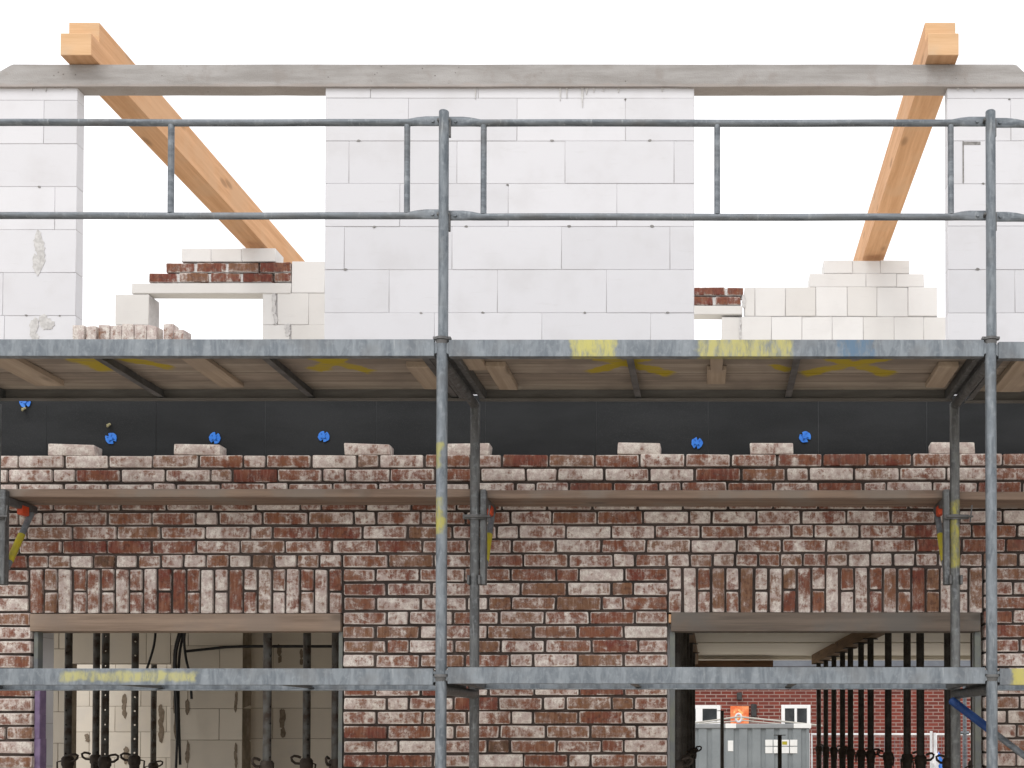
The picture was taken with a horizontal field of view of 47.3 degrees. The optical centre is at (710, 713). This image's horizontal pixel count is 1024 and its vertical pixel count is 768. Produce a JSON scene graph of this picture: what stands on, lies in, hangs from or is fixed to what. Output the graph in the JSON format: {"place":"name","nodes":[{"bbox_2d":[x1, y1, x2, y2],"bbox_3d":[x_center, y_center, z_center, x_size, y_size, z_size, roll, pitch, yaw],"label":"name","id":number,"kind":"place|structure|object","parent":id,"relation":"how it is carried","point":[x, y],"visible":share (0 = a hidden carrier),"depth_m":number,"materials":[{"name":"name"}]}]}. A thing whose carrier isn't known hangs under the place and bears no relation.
{"place":"outdoors","nodes":[
{"label":"outdoors","id":0,"kind":"place"},
{"bbox_2d":[115,248,324,338],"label":"back wall","id":1,"kind":"structure","parent":0,"point":[292,295],"depth_m":9.01,"materials":[{"name":"brick"}]},
{"bbox_2d":[0,0,1023,339],"label":"sky","id":2,"kind":"structure","parent":0,"point":[764,170],"materials":[{"name":"white"}]},
{"bbox_2d":[809,733,809,767],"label":"fence","id":3,"kind":"object","parent":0,"point":[809,750],"visible":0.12,"depth_m":21.97,"materials":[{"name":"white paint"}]},
{"bbox_2d":[694,260,944,339],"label":"back wall","id":4,"kind":"structure","parent":0,"point":[865,300],"depth_m":9.25,"materials":[{"name":"brick"}]},
{"bbox_2d":[695,633,969,655],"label":"ceiling","id":5,"kind":"structure","parent":0,"point":[769,649],"depth_m":12.65,"materials":[{"name":"beige wood"}]},
{"bbox_2d":[696,642,969,642],"bbox_3d":[1.760,-0.770,12.329,5.080,0.011,0.030,0,-1,0],"label":"ceiling joint strip","id":6,"kind":"object","parent":5,"relation":"attached to","point":[810,642],"depth_m":12.31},
{"bbox_2d":[698,656,969,659],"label":"header beam","id":7,"kind":"structure","parent":5,"relation":"attached to","point":[805,658],"depth_m":14.51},
{"bbox_2d":[695,660,772,666],"bbox_3d":[0.062,-0.634,14.457,1.458,0.089,0.090,0,-1,0],"label":"header board","id":8,"kind":"object","parent":7,"relation":"attached to","point":[735,663],"visible":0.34,"depth_m":14.41,"materials":[{"name":"wood"}]},
{"bbox_2d":[695,660,970,767],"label":"brick house","id":9,"kind":"structure","parent":0,"point":[793,705],"depth_m":26.90,"materials":[{"name":"brick"}]},
{"bbox_2d":[695,705,719,723],"bbox_3d":[-0.252,0.025,26.888,0.969,0.465,0.050,0,-1,0],"label":"window","id":10,"kind":"structure","parent":9,"relation":"in","point":[702,712],"depth_m":26.87,"materials":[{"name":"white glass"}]},
{"bbox_2d":[730,706,748,723],"bbox_3d":[0.683,0.020,26.864,0.436,0.417,0.028,0,-1,0],"label":"orange sign","id":11,"kind":"object","parent":9,"relation":"attached to","point":[742,710],"visible":0.74,"depth_m":26.85,"materials":[{"name":"orange plastic"}]},
{"bbox_2d":[781,705,810,728],"bbox_3d":[2.011,0.069,26.887,0.688,0.572,0.050,0,-1,0],"label":"window","id":12,"kind":"structure","parent":9,"relation":"in","point":[794,713],"depth_m":26.88,"materials":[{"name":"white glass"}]},
{"label":"ground","id":13,"kind":"structure","parent":0,"visible":0},
{"bbox_2d":[0,404,1,488],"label":"scaffolding","id":14,"kind":"object","parent":13,"relation":"on","point":[0,442],"visible":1,"depth_m":6.11,"materials":[{"name":"metal"}]},
{"bbox_2d":[0,489,37,584],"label":"console bracket","id":15,"kind":"object","parent":14,"relation":"attached to","point":[7,557],"visible":1,"depth_m":6.12,"materials":[{"name":"metal"}]},
{"bbox_2d":[5,489,480,504],"bbox_3d":[-3.088,-1.190,6.259,3.711,0.046,0.231,0,-1,0],"label":"mason plank","id":16,"kind":"object","parent":15,"relation":"on","point":[234,496],"visible":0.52,"depth_m":6.15,"materials":[{"name":"brown wood"}]},
{"bbox_2d":[0,339,465,400],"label":"scaffold deck","id":17,"kind":"structure","parent":14,"relation":"on","point":[217,369],"depth_m":5.73,"materials":[{"name":"metal"}]},
{"bbox_2d":[73,325,85,338],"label":"upright brick","id":18,"kind":"object","parent":17,"relation":"on","point":[79,331],"visible":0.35,"depth_m":5.83,"materials":[{"name":"beige brick"}]},
{"bbox_2d":[86,326,98,338],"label":"upright brick","id":19,"kind":"object","parent":17,"relation":"on","point":[92,332],"visible":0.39,"depth_m":5.83,"materials":[{"name":"beige brick"}]},
{"bbox_2d":[99,325,110,338],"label":"upright brick","id":20,"kind":"object","parent":17,"relation":"on","point":[104,331],"visible":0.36,"depth_m":5.83,"materials":[{"name":"beige brick"}]},
{"bbox_2d":[110,325,121,338],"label":"upright brick","id":21,"kind":"object","parent":17,"relation":"on","point":[116,331],"visible":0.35,"depth_m":5.83,"materials":[{"name":"beige brick"}]},
{"bbox_2d":[122,324,134,338],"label":"upright brick","id":22,"kind":"object","parent":17,"relation":"on","point":[128,331],"visible":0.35,"depth_m":5.83,"materials":[{"name":"beige brick"}]},
{"bbox_2d":[135,325,146,338],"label":"upright brick","id":23,"kind":"object","parent":17,"relation":"on","point":[140,331],"visible":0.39,"depth_m":5.83,"materials":[{"name":"beige brick"}]},
{"bbox_2d":[147,325,162,338],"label":"upright brick","id":24,"kind":"object","parent":17,"relation":"on","point":[154,332],"visible":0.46,"depth_m":5.83,"materials":[{"name":"beige brick"}]},
{"bbox_2d":[163,324,178,338],"bbox_3d":[-2.776,-1.877,5.864,0.064,0.246,0.074,0,-1,-1],"label":"upright brick","id":25,"kind":"object","parent":17,"relation":"on","point":[169,329],"visible":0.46,"depth_m":5.83,"materials":[{"name":"beige brick"}]},
{"bbox_2d":[174,330,190,338],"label":"upright brick","id":26,"kind":"object","parent":17,"relation":"on","point":[181,334],"visible":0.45,"depth_m":5.83,"materials":[{"name":"white brick"}]},
{"bbox_2d":[433,109,479,767],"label":"scaffolding","id":27,"kind":"object","parent":13,"relation":"on","point":[446,367],"visible":0.98,"depth_m":5.37,"materials":[{"name":"metal"}]},
{"bbox_2d":[0,116,438,219],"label":"guardrail","id":28,"kind":"object","parent":27,"relation":"attached to","point":[171,125],"visible":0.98,"depth_m":5.41,"materials":[{"name":"grey metal"}]},
{"bbox_2d":[0,668,465,690],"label":"scaffold deck","id":29,"kind":"structure","parent":27,"relation":"on","point":[217,679],"depth_m":5.34,"materials":[{"name":"metal"}]},
{"bbox_2d":[463,489,495,584],"bbox_3d":[-1.246,-0.943,6.220,0.150,0.510,0.332,0,-1,0],"label":"console bracket","id":30,"kind":"object","parent":27,"relation":"attached to","point":[487,511],"visible":1,"depth_m":6.08,"materials":[{"name":"metal"}]},
{"bbox_2d":[486,490,942,506],"bbox_3d":[0.055,-1.183,6.259,2.544,0.046,0.232,0,-1,0],"label":"mason plank","id":31,"kind":"object","parent":30,"relation":"on","point":[714,498],"visible":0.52,"depth_m":6.15,"materials":[{"name":"brown wood"}]},
{"bbox_2d":[717,710,727,767],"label":"steel prop","id":32,"kind":"object","parent":13,"relation":"on","point":[721,738],"visible":1,"depth_m":14.88,"materials":[{"name":"metal"}]},
{"bbox_2d":[695,724,810,767],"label":"site container","id":33,"kind":"object","parent":13,"relation":"on","point":[750,745],"visible":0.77,"depth_m":19.02,"materials":[{"name":"grey metal"}]},
{"bbox_2d":[695,713,822,726],"bbox_3d":[0.746,0.100,19.523,2.271,0.237,0.775,0,-1,0],"label":"lifting sling","id":34,"kind":"object","parent":33,"relation":"on","point":[736,716],"visible":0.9,"depth_m":19.27,"materials":[{"name":"fabric"}]},
{"bbox_2d":[811,733,929,767],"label":"fence","id":35,"kind":"object","parent":13,"relation":"on","point":[812,734],"visible":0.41,"depth_m":21.99,"materials":[{"name":"white metal"}]},
{"bbox_2d":[930,731,942,767],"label":"plastic bag","id":36,"kind":"object","parent":13,"relation":"on","point":[934,763],"visible":0.71,"depth_m":17.83,"materials":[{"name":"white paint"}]},
{"bbox_2d":[936,733,970,767],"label":"fence","id":37,"kind":"object","parent":13,"relation":"on","point":[941,734],"visible":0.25,"depth_m":21.99,"materials":[{"name":"white metal"}]},
{"bbox_2d":[961,686,968,767],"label":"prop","id":38,"kind":"object","parent":13,"relation":"on","point":[964,732],"visible":0.57,"depth_m":16.48,"materials":[{"name":"grey metal"}]},
{"bbox_2d":[950,109,999,767],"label":"scaffolding","id":39,"kind":"object","parent":13,"relation":"on","point":[985,366],"visible":0.98,"depth_m":5.37,"materials":[{"name":"metal"}]},
{"bbox_2d":[445,667,986,689],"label":"scaffold deck","id":40,"kind":"structure","parent":39,"relation":"on","point":[715,678],"depth_m":5.34,"materials":[{"name":"metal"}]},
{"bbox_2d":[447,340,985,401],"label":"scaffold deck","id":41,"kind":"structure","parent":39,"relation":"on","point":[715,370],"depth_m":5.72,"materials":[{"name":"wood"}]},
{"bbox_2d":[449,117,985,220],"bbox_3d":[0.027,-2.593,5.419,2.578,0.498,0.031,0,-1,0],"label":"guardrail","id":42,"kind":"object","parent":39,"relation":"attached to","point":[484,215],"visible":1,"depth_m":5.41,"materials":[{"name":"grey metal"}]},
{"bbox_2d":[933,489,972,584],"bbox_3d":[1.271,-0.944,6.199,0.139,0.510,0.362,0,-1,-21],"label":"console bracket","id":43,"kind":"object","parent":39,"relation":"attached to","point":[941,507],"visible":1,"depth_m":6.09,"materials":[{"name":"metal"}]},
{"bbox_2d":[960,492,1023,507],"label":"mason plank","id":44,"kind":"object","parent":43,"relation":"on","point":[1004,499],"visible":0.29,"depth_m":6.15,"materials":[{"name":"brown wood"}]},
{"bbox_2d":[949,697,1023,758],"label":"diagonal brace","id":45,"kind":"object","parent":39,"relation":"attached to","point":[967,712],"visible":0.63,"depth_m":5.91,"materials":[{"name":"blue paint"}]},
{"bbox_2d":[964,342,1023,402],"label":"scaffold deck","id":46,"kind":"structure","parent":39,"relation":"attached to","point":[1009,372],"depth_m":5.75,"materials":[{"name":"metal"}]},
{"bbox_2d":[965,668,1023,690],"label":"scaffold deck","id":47,"kind":"structure","parent":39,"relation":"attached to","point":[1010,679],"depth_m":5.34,"materials":[{"name":"metal"}]},
{"bbox_2d":[996,118,1023,221],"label":"guardrail","id":48,"kind":"object","parent":39,"relation":"attached to","point":[1008,216],"visible":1,"depth_m":5.41,"materials":[{"name":"grey metal"}]},
{"label":"floor","id":49,"kind":"structure","parent":0,"visible":0},
{"bbox_2d":[56,633,78,767],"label":"steel prop","id":50,"kind":"object","parent":49,"relation":"on","point":[67,760],"visible":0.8,"depth_m":7.93,"materials":[{"name":"black metal"}]},
{"bbox_2d":[81,633,100,767],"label":"steel prop","id":51,"kind":"object","parent":49,"relation":"on","point":[94,756],"visible":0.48,"depth_m":8.53,"materials":[{"name":"black metal"}]},
{"bbox_2d":[93,633,118,767],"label":"steel prop","id":52,"kind":"object","parent":49,"relation":"on","point":[105,761],"visible":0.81,"depth_m":7.73,"materials":[{"name":"black metal"}]},
{"bbox_2d":[76,664,170,767],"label":"room wall","id":53,"kind":"structure","parent":49,"relation":"on","point":[119,722],"depth_m":11.10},
{"bbox_2d":[120,633,144,767],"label":"steel prop","id":54,"kind":"object","parent":49,"relation":"on","point":[134,760],"visible":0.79,"depth_m":8.18,"materials":[{"name":"black metal"}]},
{"bbox_2d":[145,664,162,767],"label":"steel prop","id":55,"kind":"object","parent":49,"relation":"on","point":[153,763],"visible":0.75,"depth_m":10.28,"materials":[{"name":"metal"}]},
{"bbox_2d":[53,633,331,767],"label":"partition wall","id":56,"kind":"structure","parent":49,"relation":"on","point":[221,729],"depth_m":9.06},
{"bbox_2d":[186,645,331,652],"bbox_3d":[-3.550,-0.515,9.009,1.197,0.061,0.022,0,-1,0],"label":"cable","id":57,"kind":"object","parent":56,"relation":"attached to","point":[258,646],"visible":0.89,"depth_m":9.00,"materials":[{"name":"black rubber"}]},
{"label":"ceiling","id":58,"kind":"structure","parent":56,"relation":"on","visible":0},
{"bbox_2d":[146,633,156,667],"bbox_3d":[-4.242,-0.469,8.608,0.125,0.531,0.018,0,-1,0],"label":"cable","id":59,"kind":"object","parent":58,"relation":"hanging from","point":[152,651],"visible":0.52,"depth_m":8.60,"materials":[{"name":"black rubber"}]},
{"bbox_2d":[173,633,192,767],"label":"cable bundle","id":60,"kind":"object","parent":58,"relation":"hanging from","point":[181,637],"visible":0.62,"depth_m":8.88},
{"bbox_2d":[251,633,273,767],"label":"steel prop","id":61,"kind":"object","parent":49,"relation":"on","point":[266,762],"visible":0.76,"depth_m":6.73,"materials":[{"name":"black metal"}]},
{"bbox_2d":[290,633,315,767],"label":"steel prop","id":62,"kind":"object","parent":49,"relation":"on","point":[306,760],"visible":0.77,"depth_m":7.33,"materials":[{"name":"metal"}]},
{"bbox_2d":[325,633,338,767],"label":"steel prop","id":63,"kind":"object","parent":49,"relation":"on","point":[332,762],"visible":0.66,"depth_m":7.08,"materials":[{"name":"black metal"}]},
{"bbox_2d":[0,454,1023,767],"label":"brick wall","id":64,"kind":"structure","parent":49,"relation":"on","point":[590,586],"depth_m":6.42,"materials":[{"name":"red brick"}]},
{"bbox_2d":[34,632,42,667],"bbox_3d":[-3.804,-0.297,6.450,0.024,0.334,0.050,0,-1,0],"label":"jamb strip","id":65,"kind":"object","parent":64,"relation":"attached to","point":[38,649],"visible":0.62,"depth_m":6.43,"materials":[{"name":"grey metal"}]},
{"bbox_2d":[34,691,45,767],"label":"foil strip","id":66,"kind":"object","parent":64,"relation":"attached to","point":[40,732],"visible":0.88,"depth_m":6.42,"materials":[{"name":"purple plastic"}]},
{"bbox_2d":[48,444,101,455],"bbox_3d":[-3.610,-1.491,6.482,0.257,0.072,0.109,0,-1,-3],"label":"loose brick","id":67,"kind":"object","parent":64,"relation":"on","point":[70,450],"visible":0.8,"depth_m":6.43,"materials":[{"name":"white brick"}]},
{"bbox_2d":[30,614,343,632],"bbox_3d":[-2.952,-0.513,6.465,1.745,0.101,0.126,0,-1,0],"label":"lintel board","id":68,"kind":"object","parent":64,"relation":"attached to","point":[188,623],"visible":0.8,"depth_m":6.40,"materials":[{"name":"brown wood"}]},
{"bbox_2d":[174,444,225,455],"bbox_3d":[-2.901,-1.492,6.486,0.257,0.066,0.110,0,-1,-4],"label":"loose brick","id":69,"kind":"object","parent":64,"relation":"on","point":[200,449],"visible":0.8,"depth_m":6.43,"materials":[{"name":"white brick"}]},
{"bbox_2d":[338,632,343,767],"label":"jamb strip","id":70,"kind":"object","parent":64,"relation":"attached to","point":[340,716],"visible":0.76,"depth_m":6.42,"materials":[{"name":"grey metal"}]},
{"bbox_2d":[344,443,393,455],"bbox_3d":[-1.941,-1.494,6.485,0.263,0.070,0.120,0,-1,0],"label":"loose brick","id":71,"kind":"object","parent":64,"relation":"on","point":[354,449],"visible":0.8,"depth_m":6.43,"materials":[{"name":"white brick"}]},
{"bbox_2d":[448,443,491,455],"bbox_3d":[-1.370,-1.496,6.484,0.243,0.071,0.114,0,-1,0],"label":"loose brick","id":72,"kind":"object","parent":64,"relation":"on","point":[464,449],"visible":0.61,"depth_m":6.43,"materials":[{"name":"white brick"}]},
{"bbox_2d":[617,442,660,455],"bbox_3d":[-0.404,-1.498,6.483,0.245,0.070,0.114,0,-1,0],"label":"loose brick","id":73,"kind":"object","parent":64,"relation":"on","point":[638,449],"visible":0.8,"depth_m":6.43,"materials":[{"name":"white brick"}]},
{"bbox_2d":[670,632,674,767],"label":"jamb strip","id":74,"kind":"object","parent":64,"relation":"attached to","point":[672,705],"visible":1,"depth_m":6.42,"materials":[{"name":"grey metal"}]},
{"bbox_2d":[750,443,792,455],"bbox_3d":[0.345,-1.500,6.483,0.249,0.070,0.113,0,-1,0],"label":"loose brick","id":75,"kind":"object","parent":64,"relation":"on","point":[777,449],"visible":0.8,"depth_m":6.43,"materials":[{"name":"white brick"}]},
{"bbox_2d":[671,612,979,632],"bbox_3d":[0.647,-0.518,6.465,1.740,0.108,0.126,0,-1,0],"label":"lintel board","id":76,"kind":"object","parent":64,"relation":"attached to","point":[810,622],"visible":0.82,"depth_m":6.40,"materials":[{"name":"brown wood"}]},
{"bbox_2d":[928,442,974,453],"bbox_3d":[1.369,-1.502,6.483,0.251,0.070,0.113,0,-1,0],"label":"loose brick","id":77,"kind":"object","parent":64,"relation":"on","point":[944,447],"visible":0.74,"depth_m":6.43,"materials":[{"name":"white brick"}]},
{"bbox_2d":[973,632,980,767],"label":"jamb strip","id":78,"kind":"object","parent":64,"relation":"attached to","point":[976,703],"visible":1,"depth_m":6.42,"materials":[{"name":"metal"}]},
{"bbox_2d":[0,88,1023,767],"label":"block wall","id":79,"kind":"structure","parent":49,"relation":"on","point":[574,280],"depth_m":6.63,"materials":[{"name":"concrete"}]},
{"bbox_2d":[0,396,1023,455],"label":"insulation band","id":80,"kind":"object","parent":79,"relation":"attached to","point":[154,428],"visible":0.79,"depth_m":6.57,"materials":[{"name":"black plastic"}]},
{"bbox_2d":[0,64,1023,107],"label":"ring beam","id":81,"kind":"structure","parent":79,"relation":"on","point":[700,80],"depth_m":6.62,"materials":[{"name":"concrete"}]},
{"bbox_2d":[60,23,304,263],"bbox_3d":[-3.640,-3.871,8.274,0.178,0.243,3.475,0,-1,0],"label":"roof timber","id":82,"kind":"object","parent":81,"relation":"on","point":[204,176],"visible":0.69,"depth_m":7.74,"materials":[{"name":"brown wood"}]},
{"bbox_2d":[853,23,958,260],"bbox_3d":[1.334,-3.871,8.274,0.178,0.243,3.475,0,-1,0],"label":"roof timber","id":83,"kind":"object","parent":81,"relation":"on","point":[938,44],"visible":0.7,"depth_m":7.68,"materials":[{"name":"brown wood"}]},
{"bbox_2d":[675,633,692,767],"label":"steel prop","id":84,"kind":"object","parent":49,"relation":"on","point":[679,762],"visible":0.49,"depth_m":6.83,"materials":[{"name":"black metal"}]},
{"bbox_2d":[681,633,690,767],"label":"steel prop","id":85,"kind":"object","parent":49,"relation":"on","point":[684,761],"visible":0.27,"depth_m":7.43,"materials":[{"name":"black metal"}]},
{"bbox_2d":[683,633,696,767],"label":"steel prop","id":86,"kind":"object","parent":49,"relation":"on","point":[685,698],"visible":0.18,"depth_m":8.08,"materials":[{"name":"black metal"}]},
{"bbox_2d":[687,633,696,767],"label":"steel prop","id":87,"kind":"object","parent":49,"relation":"on","point":[688,634],"visible":0.26,"depth_m":9.78,"materials":[{"name":"black metal"}]},
{"bbox_2d":[689,643,697,767],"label":"steel prop","id":88,"kind":"object","parent":49,"relation":"on","point":[691,702],"visible":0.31,"depth_m":10.88,"materials":[{"name":"metal"}]},
{"bbox_2d":[693,652,701,767],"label":"steel prop","id":89,"kind":"object","parent":49,"relation":"on","point":[700,749],"visible":0.37,"depth_m":12.18,"materials":[{"name":"black metal"}]},
{"bbox_2d":[689,633,697,663],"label":"formwork beam","id":90,"kind":"structure","parent":89,"relation":"on","point":[692,638],"depth_m":11.62,"materials":[{"name":"brown wood"}]},
{"bbox_2d":[775,735,781,767],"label":"steel prop","id":91,"kind":"object","parent":49,"relation":"on","point":[779,751],"visible":1,"depth_m":13.18,"materials":[{"name":"black metal"}]},
{"bbox_2d":[812,663,822,767],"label":"steel prop","id":92,"kind":"object","parent":49,"relation":"on","point":[818,750],"visible":0.68,"depth_m":14.08,"materials":[{"name":"metal"}]},
{"bbox_2d":[819,660,830,767],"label":"steel prop","id":93,"kind":"object","parent":49,"relation":"on","point":[825,748],"visible":0.81,"depth_m":13.47,"materials":[{"name":"black metal"}]},
{"bbox_2d":[827,656,839,767],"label":"steel prop","id":94,"kind":"object","parent":49,"relation":"on","point":[833,749],"visible":0.75,"depth_m":12.73,"materials":[{"name":"black metal"}]},
{"bbox_2d":[835,651,847,767],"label":"steel prop","id":95,"kind":"object","parent":49,"relation":"on","point":[842,759],"visible":0.69,"depth_m":12.08,"materials":[{"name":"black metal"}]},
{"bbox_2d":[840,647,857,767],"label":"steel prop","id":96,"kind":"object","parent":49,"relation":"on","point":[850,752],"visible":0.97,"depth_m":11.47,"materials":[{"name":"black metal"}]},
{"bbox_2d":[853,642,867,767],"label":"steel prop","id":97,"kind":"object","parent":49,"relation":"on","point":[861,751],"visible":0.79,"depth_m":10.83,"materials":[{"name":"black metal"}]},
{"bbox_2d":[862,638,879,767],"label":"steel prop","id":98,"kind":"object","parent":49,"relation":"on","point":[871,754],"visible":0.94,"depth_m":10.32,"materials":[{"name":"black metal"}]},
{"bbox_2d":[876,633,894,767],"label":"steel prop","id":99,"kind":"object","parent":49,"relation":"on","point":[888,756],"visible":0.84,"depth_m":9.54,"materials":[{"name":"black metal"}]},
{"bbox_2d":[900,633,916,767],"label":"steel prop","id":100,"kind":"object","parent":49,"relation":"on","point":[907,758],"visible":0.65,"depth_m":8.82,"materials":[{"name":"black metal"}]},
{"bbox_2d":[912,633,934,767],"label":"steel prop","id":101,"kind":"object","parent":49,"relation":"on","point":[920,760],"visible":0.75,"depth_m":8.23,"materials":[{"name":"black metal"}]},
{"bbox_2d":[935,633,950,767],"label":"steel prop","id":102,"kind":"object","parent":49,"relation":"on","point":[945,762],"visible":0.55,"depth_m":7.45,"materials":[{"name":"black metal"}]},
{"bbox_2d":[812,633,884,662],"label":"formwork beam","id":103,"kind":"structure","parent":102,"relation":"on","point":[849,640],"depth_m":11.90,"materials":[{"name":"brown wood"}]},
{"bbox_2d":[965,633,972,767],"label":"steel prop","id":104,"kind":"object","parent":49,"relation":"on","point":[970,763],"visible":0.18,"depth_m":6.79,"materials":[{"name":"black metal"}]}
]}

